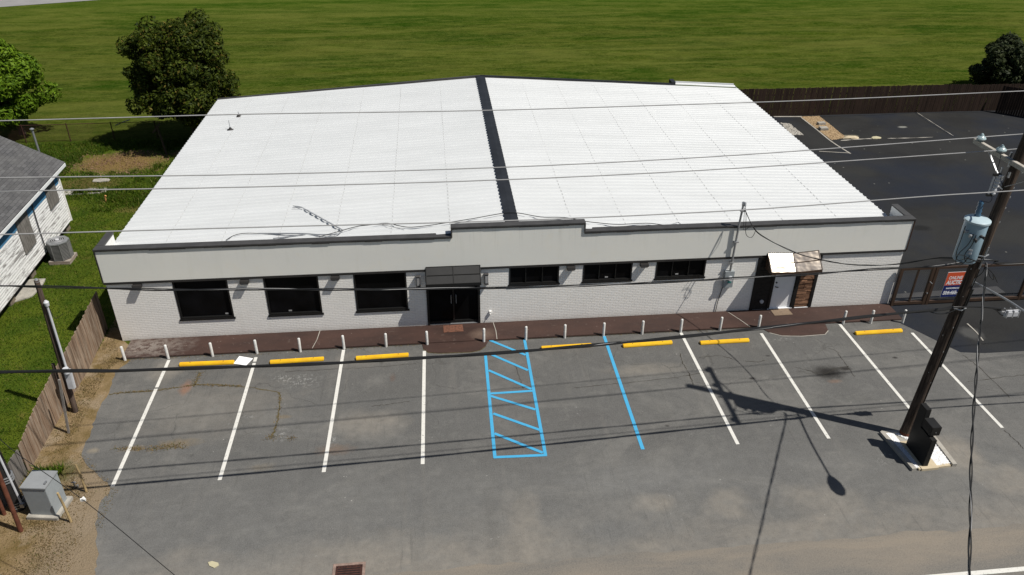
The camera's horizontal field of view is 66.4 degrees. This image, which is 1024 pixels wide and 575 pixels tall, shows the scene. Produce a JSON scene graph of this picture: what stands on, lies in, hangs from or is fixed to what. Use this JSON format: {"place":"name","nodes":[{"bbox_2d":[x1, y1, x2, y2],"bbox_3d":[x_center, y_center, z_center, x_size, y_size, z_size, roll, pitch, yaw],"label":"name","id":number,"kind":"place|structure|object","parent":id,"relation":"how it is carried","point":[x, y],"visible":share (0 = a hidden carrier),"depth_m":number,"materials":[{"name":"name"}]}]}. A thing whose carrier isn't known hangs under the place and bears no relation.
{"place":"outdoors","nodes":[
{"label":"outdoors","id":0,"kind":"place"},
{"bbox_2d":[0,0,88,6],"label":"road","id":1,"kind":"structure","parent":0,"point":[4,3],"depth_m":78.08,"materials":[{"name":"asphalt"}]},
{"bbox_2d":[0,331,118,574],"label":"dry grass","id":2,"kind":"structure","parent":0,"point":[57,435],"depth_m":20.68,"materials":[{"name":"plant"}]},
{"bbox_2d":[0,318,129,574],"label":"dirt strip","id":3,"kind":"object","parent":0,"point":[86,554],"visible":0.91,"depth_m":21.09,"materials":[{"name":"soil"}]},
{"bbox_2d":[0,499,6,515],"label":"red stake","id":4,"kind":"object","parent":3,"relation":"on","point":[3,511],"visible":1,"depth_m":20.73,"materials":[{"name":"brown wood"}]},
{"bbox_2d":[0,472,23,532],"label":"red stake","id":5,"kind":"object","parent":3,"relation":"on","point":[11,506],"visible":1,"depth_m":19.86,"materials":[{"name":"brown wood"}]},
{"bbox_2d":[0,451,26,512],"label":"utility pole","id":6,"kind":"object","parent":3,"relation":"on","point":[17,498],"visible":0.77,"depth_m":20.56,"materials":[{"name":"wood"}]},
{"bbox_2d":[0,450,26,512],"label":"wood fence","id":7,"kind":"object","parent":3,"relation":"on","point":[16,465],"visible":0.53,"depth_m":21.64,"materials":[{"name":"wood"}]},
{"bbox_2d":[20,461,64,481],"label":"weeds","id":8,"kind":"object","parent":3,"relation":"on","point":[59,468],"visible":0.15,"depth_m":22.17,"materials":[{"name":"green plant"}]},
{"bbox_2d":[19,470,73,520],"bbox_3d":[-12.401,5.471,20.749,0.840,1.150,0.800,2,31,2],"label":"utility cabinet","id":9,"kind":"object","parent":3,"relation":"on","point":[40,489],"visible":0.98,"depth_m":20.59,"materials":[{"name":"metal"}]},
{"bbox_2d":[34,278,77,412],"bbox_3d":[-13.374,1.870,23.181,0.726,4.809,0.321,8,32,13],"label":"service pole","id":10,"kind":"object","parent":3,"relation":"on","point":[69,382],"visible":0.88,"depth_m":23.17,"materials":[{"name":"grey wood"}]},
{"bbox_2d":[51,363,68,410],"bbox_3d":[-13.905,3.077,24.073,0.178,1.809,0.100,-3,31,-5],"label":"dark post","id":11,"kind":"object","parent":3,"relation":"on","point":[56,375],"visible":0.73,"depth_m":23.87,"materials":[{"name":"brown wood"}]},
{"bbox_2d":[18,291,107,471],"bbox_3d":[-14.192,2.676,24.917,0.197,1.623,7.365,-4,31,-7],"label":"wood fence","id":12,"kind":"object","parent":3,"relation":"on","point":[82,347],"visible":0.91,"depth_m":24.48,"materials":[{"name":"wood"}]},
{"bbox_2d":[58,379,69,433],"bbox_3d":[-13.241,3.532,23.127,0.333,2.014,0.050,-3,31,-5],"label":"grey post","id":13,"kind":"object","parent":3,"relation":"on","point":[63,405],"visible":1,"depth_m":23.09,"materials":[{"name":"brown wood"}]},
{"bbox_2d":[56,492,71,522],"bbox_3d":[-11.661,5.734,20.384,0.113,1.066,0.070,-3,31,-5],"label":"wood stake","id":14,"kind":"object","parent":3,"relation":"on","point":[64,507],"visible":1,"depth_m":20.37,"materials":[{"name":"wood"}]},
{"bbox_2d":[75,464,87,491],"bbox_3d":[-11.742,5.198,21.326,0.068,1.017,0.059,9,32,14],"label":"wood stake","id":15,"kind":"object","parent":3,"relation":"on","point":[81,478],"visible":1,"depth_m":21.31,"materials":[{"name":"wood"}]},
{"bbox_2d":[120,346,126,360],"bbox_3d":[-13.261,2.245,26.670,0.096,0.579,0.094,-25,39,-36],"label":"bollard","id":16,"kind":"object","parent":3,"relation":"on","point":[123,354],"visible":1,"depth_m":26.64,"materials":[{"name":"metal"}]},
{"bbox_2d":[0,140,183,467],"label":"yard lawn","id":17,"kind":"structure","parent":0,"point":[65,279],"depth_m":30.10,"materials":[{"name":"green plant"}]},
{"bbox_2d":[15,278,45,301],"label":"paving slab","id":18,"kind":"structure","parent":17,"relation":"on","point":[21,294],"depth_m":30.54,"materials":[{"name":"concrete"}]},
{"bbox_2d":[29,128,39,151],"bbox_3d":[-22.012,-5.702,36.759,0.190,3.730,0.200,-3,31,-5],"label":"vent post","id":19,"kind":"object","parent":17,"relation":"on","point":[35,140],"visible":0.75,"depth_m":36.05,"materials":[{"name":"metal"}]},
{"bbox_2d":[0,136,71,316],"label":"old house","id":20,"kind":"structure","parent":17,"relation":"on","point":[22,257],"depth_m":31.55,"materials":[{"name":"white paint"}]},
{"bbox_2d":[15,211,36,253],"bbox_3d":[-19.157,-2.274,30.780,0.035,1.635,1.075,-4,31,-7],"label":"boarded window","id":21,"kind":"structure","parent":20,"relation":"in","point":[23,225],"depth_m":30.81,"materials":[{"name":"grey wood"}]},
{"bbox_2d":[45,180,59,209],"bbox_3d":[-19.598,-4.038,33.275,0.035,1.173,1.038,-4,31,-7],"label":"boarded window","id":22,"kind":"structure","parent":20,"relation":"in","point":[52,197],"depth_m":33.30,"materials":[{"name":"grey wood"}]},
{"bbox_2d":[46,236,77,264],"bbox_3d":[-18.804,-1.568,32.573,0.840,1.000,0.826,-3,31,-5],"label":"air conditioner","id":23,"kind":"object","parent":17,"relation":"on","point":[60,250],"visible":1,"depth_m":32.37,"materials":[{"name":"metal"}]},
{"bbox_2d":[64,191,87,194],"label":"paving slab","id":24,"kind":"structure","parent":17,"relation":"on","point":[68,192],"depth_m":38.63,"materials":[{"name":"concrete"}]},
{"bbox_2d":[92,178,109,181],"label":"paving slab","id":25,"kind":"structure","parent":17,"relation":"on","point":[101,180],"depth_m":39.94,"materials":[{"name":"concrete"}]},
{"bbox_2d":[64,150,174,175],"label":"leaf litter","id":26,"kind":"object","parent":17,"relation":"on","point":[123,153],"visible":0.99,"depth_m":42.18,"materials":[{"name":"plant"}]},
{"bbox_2d":[56,135,189,212],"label":"yard weeds","id":27,"kind":"object","parent":17,"relation":"on","point":[101,150],"visible":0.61,"depth_m":40.56,"materials":[{"name":"green plant"}]},
{"bbox_2d":[152,122,167,154],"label":"clothesline post","id":28,"kind":"object","parent":17,"relation":"on","point":[159,133],"visible":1,"depth_m":42.58,"materials":[{"name":"black metal"}]},
{"bbox_2d":[22,138,187,175],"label":"grass","id":29,"kind":"structure","parent":0,"point":[56,153],"depth_m":43.98,"materials":[{"name":"plant"}]},
{"bbox_2d":[121,303,901,358],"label":"sidewalk","id":30,"kind":"structure","parent":0,"point":[468,339],"depth_m":28.41,"materials":[{"name":"brown paint"}]},
{"bbox_2d":[425,331,428,344],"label":"bollard","id":31,"kind":"object","parent":30,"relation":"on","point":[426,336],"visible":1,"depth_m":27.55,"materials":[{"name":"metal"}]},
{"bbox_2d":[443,325,462,332],"bbox_3d":[-2.143,1.499,28.552,0.730,0.014,0.460,-3,31,-5],"label":"doormat","id":32,"kind":"object","parent":30,"relation":"on","point":[452,328],"visible":1,"depth_m":28.54,"materials":[{"name":"fabric"}]},
{"bbox_2d":[482,328,484,341],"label":"bollard","id":33,"kind":"object","parent":30,"relation":"on","point":[483,337],"visible":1,"depth_m":27.77,"materials":[{"name":"metal"}]},
{"bbox_2d":[770,308,792,315],"bbox_3d":[10.230,0.929,29.711,0.730,0.014,0.460,-3,31,-5],"label":"doormat","id":34,"kind":"object","parent":30,"relation":"on","point":[781,311],"visible":1,"depth_m":29.72,"materials":[{"name":"fabric"}]},
{"bbox_2d":[0,0,1023,344],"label":"ground","id":35,"kind":"structure","parent":0,"point":[274,46],"depth_m":65.76,"materials":[{"name":"green plant"}]},
{"bbox_2d":[0,38,62,134],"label":"broadleaf tree","id":36,"kind":"object","parent":35,"relation":"on","point":[19,71],"visible":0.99,"depth_m":43.68,"materials":[{"name":"green plant"}]},
{"bbox_2d":[0,120,191,142],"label":"wire fence","id":37,"kind":"object","parent":35,"relation":"on","point":[111,125],"visible":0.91,"depth_m":44.65,"materials":[{"name":"metal"}]},
{"bbox_2d":[115,8,240,133],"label":"broadleaf tree","id":38,"kind":"object","parent":35,"relation":"on","point":[187,75],"visible":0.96,"depth_m":41.08,"materials":[{"name":"green plant"}]},
{"bbox_2d":[92,75,915,340],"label":"commercial building","id":39,"kind":"structure","parent":35,"relation":"on","point":[699,246],"depth_m":29.30,"materials":[{"name":"white"}]},
{"bbox_2d":[172,280,235,320],"bbox_3d":[-10.758,0.418,27.314,1.920,1.640,0.135,-3,31,-5],"label":"window","id":40,"kind":"structure","parent":39,"relation":"in","point":[198,305],"depth_m":27.39,"materials":[{"name":"black glass"}]},
{"bbox_2d":[273,234,305,238],"bbox_3d":[-7.707,-1.768,27.077,1.096,0.079,0.042,-7,32,-12],"label":"conduit","id":41,"kind":"object","parent":39,"relation":"on","point":[289,236],"visible":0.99,"depth_m":27.07,"materials":[{"name":"metal"}]},
{"bbox_2d":[263,276,323,316],"bbox_3d":[-7.708,0.283,27.589,1.950,1.640,0.135,-3,31,-5],"label":"window","id":42,"kind":"structure","parent":39,"relation":"in","point":[281,303],"depth_m":27.67,"materials":[{"name":"black glass"}]},
{"bbox_2d":[258,231,341,234],"bbox_3d":[-7.370,-1.865,27.194,2.978,0.156,0.352,0,31,-1],"label":"conduit","id":43,"kind":"object","parent":39,"relation":"on","point":[300,233],"visible":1,"depth_m":27.19,"materials":[{"name":"metal"}]},
{"bbox_2d":[292,206,342,229],"bbox_3d":[-7.000,-2.555,28.289,3.156,0.144,0.266,25,39,35],"label":"antenna mast","id":44,"kind":"object","parent":39,"relation":"on","point":[329,222],"visible":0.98,"depth_m":28.30,"materials":[{"name":"metal"}]},
{"bbox_2d":[353,273,409,312],"bbox_3d":[-4.658,0.145,27.861,1.920,1.650,0.135,-3,31,-5],"label":"window","id":45,"kind":"structure","parent":39,"relation":"in","point":[367,301],"depth_m":27.95,"materials":[{"name":"black glass"}]},
{"bbox_2d":[425,272,480,324],"bbox_3d":[-2.122,0.291,28.282,1.930,2.370,0.190,-3,31,-5],"label":"entrance door","id":46,"kind":"structure","parent":39,"relation":"in","point":[444,306],"depth_m":28.56,"materials":[{"name":"black glass"}]},
{"bbox_2d":[319,212,661,236],"bbox_3d":[-0.677,-2.311,27.694,12.046,0.302,0.935,-2,31,-4],"label":"roof cable","id":47,"kind":"object","parent":39,"relation":"on","point":[496,214],"visible":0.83,"depth_m":27.70,"materials":[{"name":"rubber"}]},
{"bbox_2d":[508,266,559,285],"bbox_3d":[0.793,-0.447,28.142,1.890,0.830,0.135,-3,31,-5],"label":"window","id":48,"kind":"structure","parent":39,"relation":"in","point":[530,276],"depth_m":28.20,"materials":[{"name":"black glass"}]},
{"bbox_2d":[581,263,632,283],"bbox_3d":[3.459,-0.565,28.382,1.890,0.830,0.135,-3,31,-5],"label":"window","id":49,"kind":"structure","parent":39,"relation":"in","point":[602,273],"depth_m":28.44,"materials":[{"name":"black glass"}]},
{"bbox_2d":[654,260,706,280],"bbox_3d":[6.161,-0.684,28.626,1.940,0.830,0.135,-3,31,-5],"label":"window","id":50,"kind":"structure","parent":39,"relation":"in","point":[673,270],"depth_m":28.69,"materials":[{"name":"black glass"}]},
{"bbox_2d":[769,274,795,308],"bbox_3d":[10.225,-0.224,29.364,0.980,2.348,0.153,-3,31,-5],"label":"side door","id":51,"kind":"structure","parent":39,"relation":"in","point":[783,287],"depth_m":29.63,"materials":[{"name":"white paint"}]},
{"bbox_2d":[967,31,1023,86],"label":"broadleaf tree","id":52,"kind":"object","parent":35,"relation":"on","point":[1003,62],"visible":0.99,"depth_m":52.99,"materials":[{"name":"green plant"}]},
{"bbox_2d":[81,320,1023,574],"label":"parking lot","id":53,"kind":"structure","parent":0,"point":[553,456],"depth_m":23.05,"materials":[{"name":"asphalt"}]},
{"bbox_2d":[164,345,169,358],"bbox_3d":[-11.819,2.199,26.770,0.094,0.579,0.096,8,32,11],"label":"bollard","id":54,"kind":"object","parent":53,"relation":"on","point":[166,351],"visible":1,"depth_m":26.73,"materials":[{"name":"metal"}]},
{"bbox_2d":[113,370,297,452],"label":"dead weeds","id":55,"kind":"object","parent":53,"relation":"on","point":[139,448],"visible":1,"depth_m":23.54,"materials":[{"name":"plant"}]},
{"bbox_2d":[179,360,234,366],"bbox_3d":[-10.383,2.568,26.625,1.800,0.109,0.170,-2,31,-4],"label":"wheel stop","id":56,"kind":"object","parent":53,"relation":"on","point":[206,363],"visible":1,"depth_m":26.57,"materials":[{"name":"yellow paint"}]},
{"bbox_2d":[208,342,213,356],"bbox_3d":[-10.344,2.133,26.905,0.096,0.579,0.094,18,35,25],"label":"bollard","id":57,"kind":"object","parent":53,"relation":"on","point":[211,349],"visible":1,"depth_m":26.87,"materials":[{"name":"metal"}]},
{"bbox_2d":[208,561,218,567],"bbox_3d":[-7.452,6.897,19.509,0.306,0.020,0.162,14,33,21],"label":"scrap","id":58,"kind":"object","parent":53,"relation":"on","point":[213,564],"visible":1,"depth_m":19.49,"materials":[{"name":"paper"}]},
{"bbox_2d":[234,356,252,364],"bbox_3d":[-9.200,2.509,26.806,0.600,0.014,0.557,-3,32,-5],"label":"board","id":59,"kind":"object","parent":53,"relation":"on","point":[240,360],"visible":0.86,"depth_m":26.80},
{"bbox_2d":[253,340,257,353],"bbox_3d":[-8.867,2.048,27.071,0.094,0.579,0.096,1,31,0],"label":"bollard","id":60,"kind":"object","parent":53,"relation":"on","point":[255,346],"visible":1,"depth_m":27.03,"materials":[{"name":"metal"}]},
{"bbox_2d":[270,357,323,363],"bbox_3d":[-7.366,2.489,26.807,1.800,0.109,0.170,-3,31,-6],"label":"wheel stop","id":61,"kind":"object","parent":53,"relation":"on","point":[296,360],"visible":0.98,"depth_m":26.75,"materials":[{"name":"yellow paint"}]},
{"bbox_2d":[297,338,301,351],"bbox_3d":[-7.386,1.997,27.182,0.094,0.579,0.096,-24,39,-36],"label":"bollard","id":62,"kind":"object","parent":53,"relation":"on","point":[299,344],"visible":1,"depth_m":27.14,"materials":[{"name":"metal"}]},
{"bbox_2d":[341,335,344,349],"bbox_3d":[-5.899,1.912,27.348,0.094,0.579,0.096,7,32,11],"label":"bollard","id":63,"kind":"object","parent":53,"relation":"on","point":[343,341],"visible":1,"depth_m":27.31,"materials":[{"name":"metal"}]},
{"bbox_2d":[332,562,365,574],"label":"storm drain","id":64,"kind":"object","parent":53,"relation":"on","point":[355,568],"visible":1,"depth_m":19.43,"materials":[{"name":"metal"}]},
{"bbox_2d":[356,353,408,359],"bbox_3d":[-4.483,2.374,27.047,1.800,0.109,0.170,-3,31,-6],"label":"wheel stop","id":65,"kind":"object","parent":53,"relation":"on","point":[380,356],"visible":0.97,"depth_m":26.99,"materials":[{"name":"yellow paint"}]},
{"bbox_2d":[384,333,387,347],"bbox_3d":[-4.434,1.849,27.479,0.094,0.579,0.096,20,35,27],"label":"bollard","id":66,"kind":"object","parent":53,"relation":"on","point":[385,339],"visible":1,"depth_m":27.43,"materials":[{"name":"metal"}]},
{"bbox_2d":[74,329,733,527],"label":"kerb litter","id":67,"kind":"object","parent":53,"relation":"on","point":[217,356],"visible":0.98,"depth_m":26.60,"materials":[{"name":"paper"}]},
{"bbox_2d":[563,324,566,338],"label":"bollard","id":68,"kind":"object","parent":53,"relation":"on","point":[564,334],"visible":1,"depth_m":28.01,"materials":[{"name":"metal"}]},
{"bbox_2d":[541,343,590,347],"bbox_3d":[1.926,2.077,27.649,1.800,0.109,0.170,-3,31,-6],"label":"wheel stop","id":69,"kind":"object","parent":53,"relation":"on","point":[548,346],"visible":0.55,"depth_m":27.60,"materials":[{"name":"yellow paint"}]},
{"bbox_2d":[602,322,605,335],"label":"bollard","id":70,"kind":"object","parent":53,"relation":"on","point":[603,329],"visible":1,"depth_m":28.15,"materials":[{"name":"metal"}]},
{"bbox_2d":[641,320,644,334],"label":"bollard","id":71,"kind":"object","parent":53,"relation":"on","point":[642,327],"visible":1,"depth_m":28.27,"materials":[{"name":"metal"}]},
{"bbox_2d":[622,340,672,347],"bbox_3d":[4.820,2.000,27.826,1.800,0.109,0.170,-3,31,-7],"label":"wheel stop","id":72,"kind":"object","parent":53,"relation":"on","point":[653,343],"visible":0.96,"depth_m":27.77,"materials":[{"name":"yellow paint"}]},
{"bbox_2d":[679,319,682,332],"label":"bollard","id":73,"kind":"object","parent":53,"relation":"on","point":[681,326],"visible":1,"depth_m":28.38,"materials":[{"name":"metal"}]},
{"bbox_2d":[718,317,722,330],"bbox_3d":[7.629,1.319,28.563,0.094,0.579,0.096,-2,32,-5],"label":"bollard","id":74,"kind":"object","parent":53,"relation":"on","point":[720,324],"visible":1,"depth_m":28.53,"materials":[{"name":"metal"}]},
{"bbox_2d":[699,338,748,344],"bbox_3d":[7.608,1.922,28.003,1.800,0.109,0.170,-3,31,-6],"label":"wheel stop","id":75,"kind":"object","parent":53,"relation":"on","point":[723,341],"visible":1,"depth_m":27.95,"materials":[{"name":"yellow paint"}]},
{"bbox_2d":[757,315,761,326],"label":"bollard","id":76,"kind":"object","parent":53,"relation":"on","point":[759,320],"visible":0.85,"depth_m":28.64,"materials":[{"name":"metal"}]},
{"bbox_2d":[854,328,902,334],"bbox_3d":[13.410,1.612,28.616,1.800,0.109,0.170,-3,31,-6],"label":"wheel stop","id":77,"kind":"object","parent":53,"relation":"on","point":[883,331],"visible":1,"depth_m":28.57,"materials":[{"name":"yellow paint"}]},
{"bbox_2d":[879,430,956,470],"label":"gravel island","id":78,"kind":"structure","parent":53,"relation":"on","point":[896,441],"depth_m":23.03,"materials":[{"name":"concrete"}]},
{"bbox_2d":[906,403,941,465],"bbox_3d":[11.962,4.242,22.602,0.289,1.610,0.930,-3,31,-5],"label":"utility box","id":79,"kind":"object","parent":78,"relation":"on","point":[921,442],"visible":1,"depth_m":22.50,"materials":[{"name":"metal"}]},
{"bbox_2d":[899,133,1023,436],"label":"utility pole","id":80,"kind":"object","parent":78,"relation":"on","point":[954,318],"visible":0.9,"depth_m":21.08,"materials":[{"name":"brown wood"}]},
{"bbox_2d":[0,306,952,373],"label":"telephone cable","id":81,"kind":"object","parent":80,"relation":"attached to","point":[438,356],"visible":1,"depth_m":19.53,"materials":[{"name":"rubber"}]},
{"bbox_2d":[0,259,977,290],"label":"secondary cable","id":82,"kind":"object","parent":80,"relation":"hanging from","point":[357,289],"visible":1,"depth_m":18.55,"materials":[{"name":"rubber"}]},
{"bbox_2d":[0,148,1016,191],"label":"power wire","id":83,"kind":"object","parent":80,"relation":"attached to","point":[489,180],"visible":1,"depth_m":17.99,"materials":[{"name":"metal"}]},
{"bbox_2d":[0,91,1021,120],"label":"power wire","id":84,"kind":"object","parent":80,"relation":"attached to","point":[495,110],"visible":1,"depth_m":16.66,"materials":[{"name":"metal"}]},
{"bbox_2d":[0,134,1022,177],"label":"power wire","id":85,"kind":"object","parent":80,"relation":"attached to","point":[494,167],"visible":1,"depth_m":18.74,"materials":[{"name":"metal"}]},
{"bbox_2d":[0,190,1023,234],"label":"power wire","id":86,"kind":"object","parent":80,"relation":"attached to","point":[496,220],"visible":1,"depth_m":16.61,"materials":[{"name":"metal"}]},
{"bbox_2d":[745,211,952,265],"bbox_3d":[10.153,-1.456,24.270,0.057,2.277,7.601,-18,35,-28],"label":"service drop","id":87,"kind":"object","parent":80,"relation":"hanging from","point":[843,263],"visible":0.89,"depth_m":24.28,"materials":[{"name":"rubber"}]},
{"bbox_2d":[952,200,991,263],"bbox_3d":[11.956,-1.431,20.258,0.626,1.654,0.721,15,34,22],"label":"transformer","id":88,"kind":"object","parent":80,"relation":"attached to","point":[977,223],"visible":0.98,"depth_m":20.14,"materials":[{"name":"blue metal"}]},
{"bbox_2d":[955,234,973,264],"bbox_3d":[11.701,-0.969,20.177,0.365,0.914,0.020,-3,31,-5],"label":"transformer lead","id":89,"kind":"object","parent":88,"relation":"attached to","point":[962,249],"visible":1,"depth_m":20.20,"materials":[{"name":"rubber"}]},
{"bbox_2d":[956,226,975,261],"bbox_3d":[11.801,-1.109,20.128,0.664,1.076,0.020,-3,31,-5],"label":"transformer lead","id":90,"kind":"object","parent":88,"relation":"attached to","point":[958,246],"visible":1,"depth_m":20.14,"materials":[{"name":"rubber"}]},
{"bbox_2d":[964,235,976,262],"bbox_3d":[11.865,-0.986,20.162,0.332,0.816,0.020,-3,31,-5],"label":"transformer lead","id":91,"kind":"object","parent":88,"relation":"attached to","point":[967,250],"visible":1,"depth_m":20.20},
{"bbox_2d":[968,263,986,574],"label":"street drop","id":92,"kind":"object","parent":80,"relation":"attached to","point":[971,447],"visible":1,"depth_m":15.85,"materials":[{"name":"rubber"}]},
{"bbox_2d":[952,306,1023,310],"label":"telephone cable","id":93,"kind":"object","parent":80,"relation":"attached to","point":[997,308],"visible":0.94,"depth_m":21.45,"materials":[{"name":"rubber"}]},
{"bbox_2d":[1000,307,1020,317],"bbox_3d":[13.786,0.702,21.684,0.548,0.220,0.190,-3,31,-5],"label":"splice box","id":94,"kind":"object","parent":93,"relation":"hanging from","point":[1010,313],"visible":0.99,"depth_m":21.61,"materials":[{"name":"metal"}]},
{"bbox_2d":[985,173,1002,195],"bbox_3d":[12.203,-2.584,19.667,0.404,0.605,0.130,-3,31,-5],"label":"fuse cutout","id":95,"kind":"object","parent":80,"relation":"attached to","point":[997,181],"visible":0.94,"depth_m":19.63,"materials":[{"name":"white paint"}]},
{"bbox_2d":[972,279,1023,311],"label":"street lamp","id":96,"kind":"object","parent":80,"relation":"attached to","point":[1002,297],"visible":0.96,"depth_m":20.02,"materials":[{"name":"metal"}]},
{"bbox_2d":[978,259,1023,264],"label":"secondary cable","id":97,"kind":"object","parent":80,"relation":"attached to","point":[1008,263],"visible":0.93,"depth_m":20.77,"materials":[{"name":"rubber"}]},
{"bbox_2d":[328,524,1023,574],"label":"road","id":98,"kind":"structure","parent":0,"point":[997,550],"depth_m":19.78,"materials":[{"name":"asphalt"}]},
{"bbox_2d":[781,122,802,134],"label":"pale gravel","id":99,"kind":"structure","parent":0,"point":[792,131],"depth_m":47.52,"materials":[{"name":"gravel"}]},
{"bbox_2d":[802,116,844,139],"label":"brown gravel","id":100,"kind":"structure","parent":0,"point":[834,134],"depth_m":47.85,"materials":[{"name":"gravel"}]},
{"bbox_2d":[818,126,828,130],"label":"concrete block","id":101,"kind":"object","parent":100,"relation":"on","point":[825,128],"depth_m":47.39,"materials":[{"name":"concrete"}]},
{"bbox_2d":[771,110,1023,352],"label":"side lot","id":102,"kind":"structure","parent":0,"point":[939,222],"depth_m":40.37,"materials":[{"name":"asphalt"}]},
{"bbox_2d":[843,136,858,138],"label":"rubble lump","id":103,"kind":"object","parent":102,"relation":"on","point":[851,137],"visible":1,"depth_m":46.17,"materials":[{"name":"stone"}]},
{"bbox_2d":[739,84,1023,115],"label":"board fence","id":104,"kind":"object","parent":102,"relation":"on","point":[972,102],"visible":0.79,"depth_m":49.83,"materials":[{"name":"brown wood"}]},
{"bbox_2d":[889,264,1023,305],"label":"chain link gate","id":105,"kind":"structure","parent":102,"relation":"on","point":[921,298],"depth_m":30.20,"materials":[{"name":"brown metal"}]},
{"bbox_2d":[940,271,965,296],"bbox_3d":[17.039,-0.123,29.954,1.040,1.104,0.016,-3,31,-5],"label":"auction sign","id":106,"kind":"object","parent":105,"relation":"attached to","point":[952,283],"visible":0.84,"depth_m":29.92,"materials":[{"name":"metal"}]},
{"bbox_2d":[995,86,1023,116],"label":"board fence","id":107,"kind":"object","parent":102,"relation":"on","point":[1005,103],"visible":1,"depth_m":49.99,"materials":[{"name":"brown wood"}]},
{"bbox_3d":[-8.993,4.436,16.394,0.100,0.090,0.060,-3,31,-5],"label":"wire clip","id":108,"kind":"object","parent":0,"visible":0},
{"bbox_2d":[0,439,174,574],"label":"drop wire","id":109,"kind":"object","parent":108,"relation":"attached to","point":[91,506],"visible":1,"depth_m":16.29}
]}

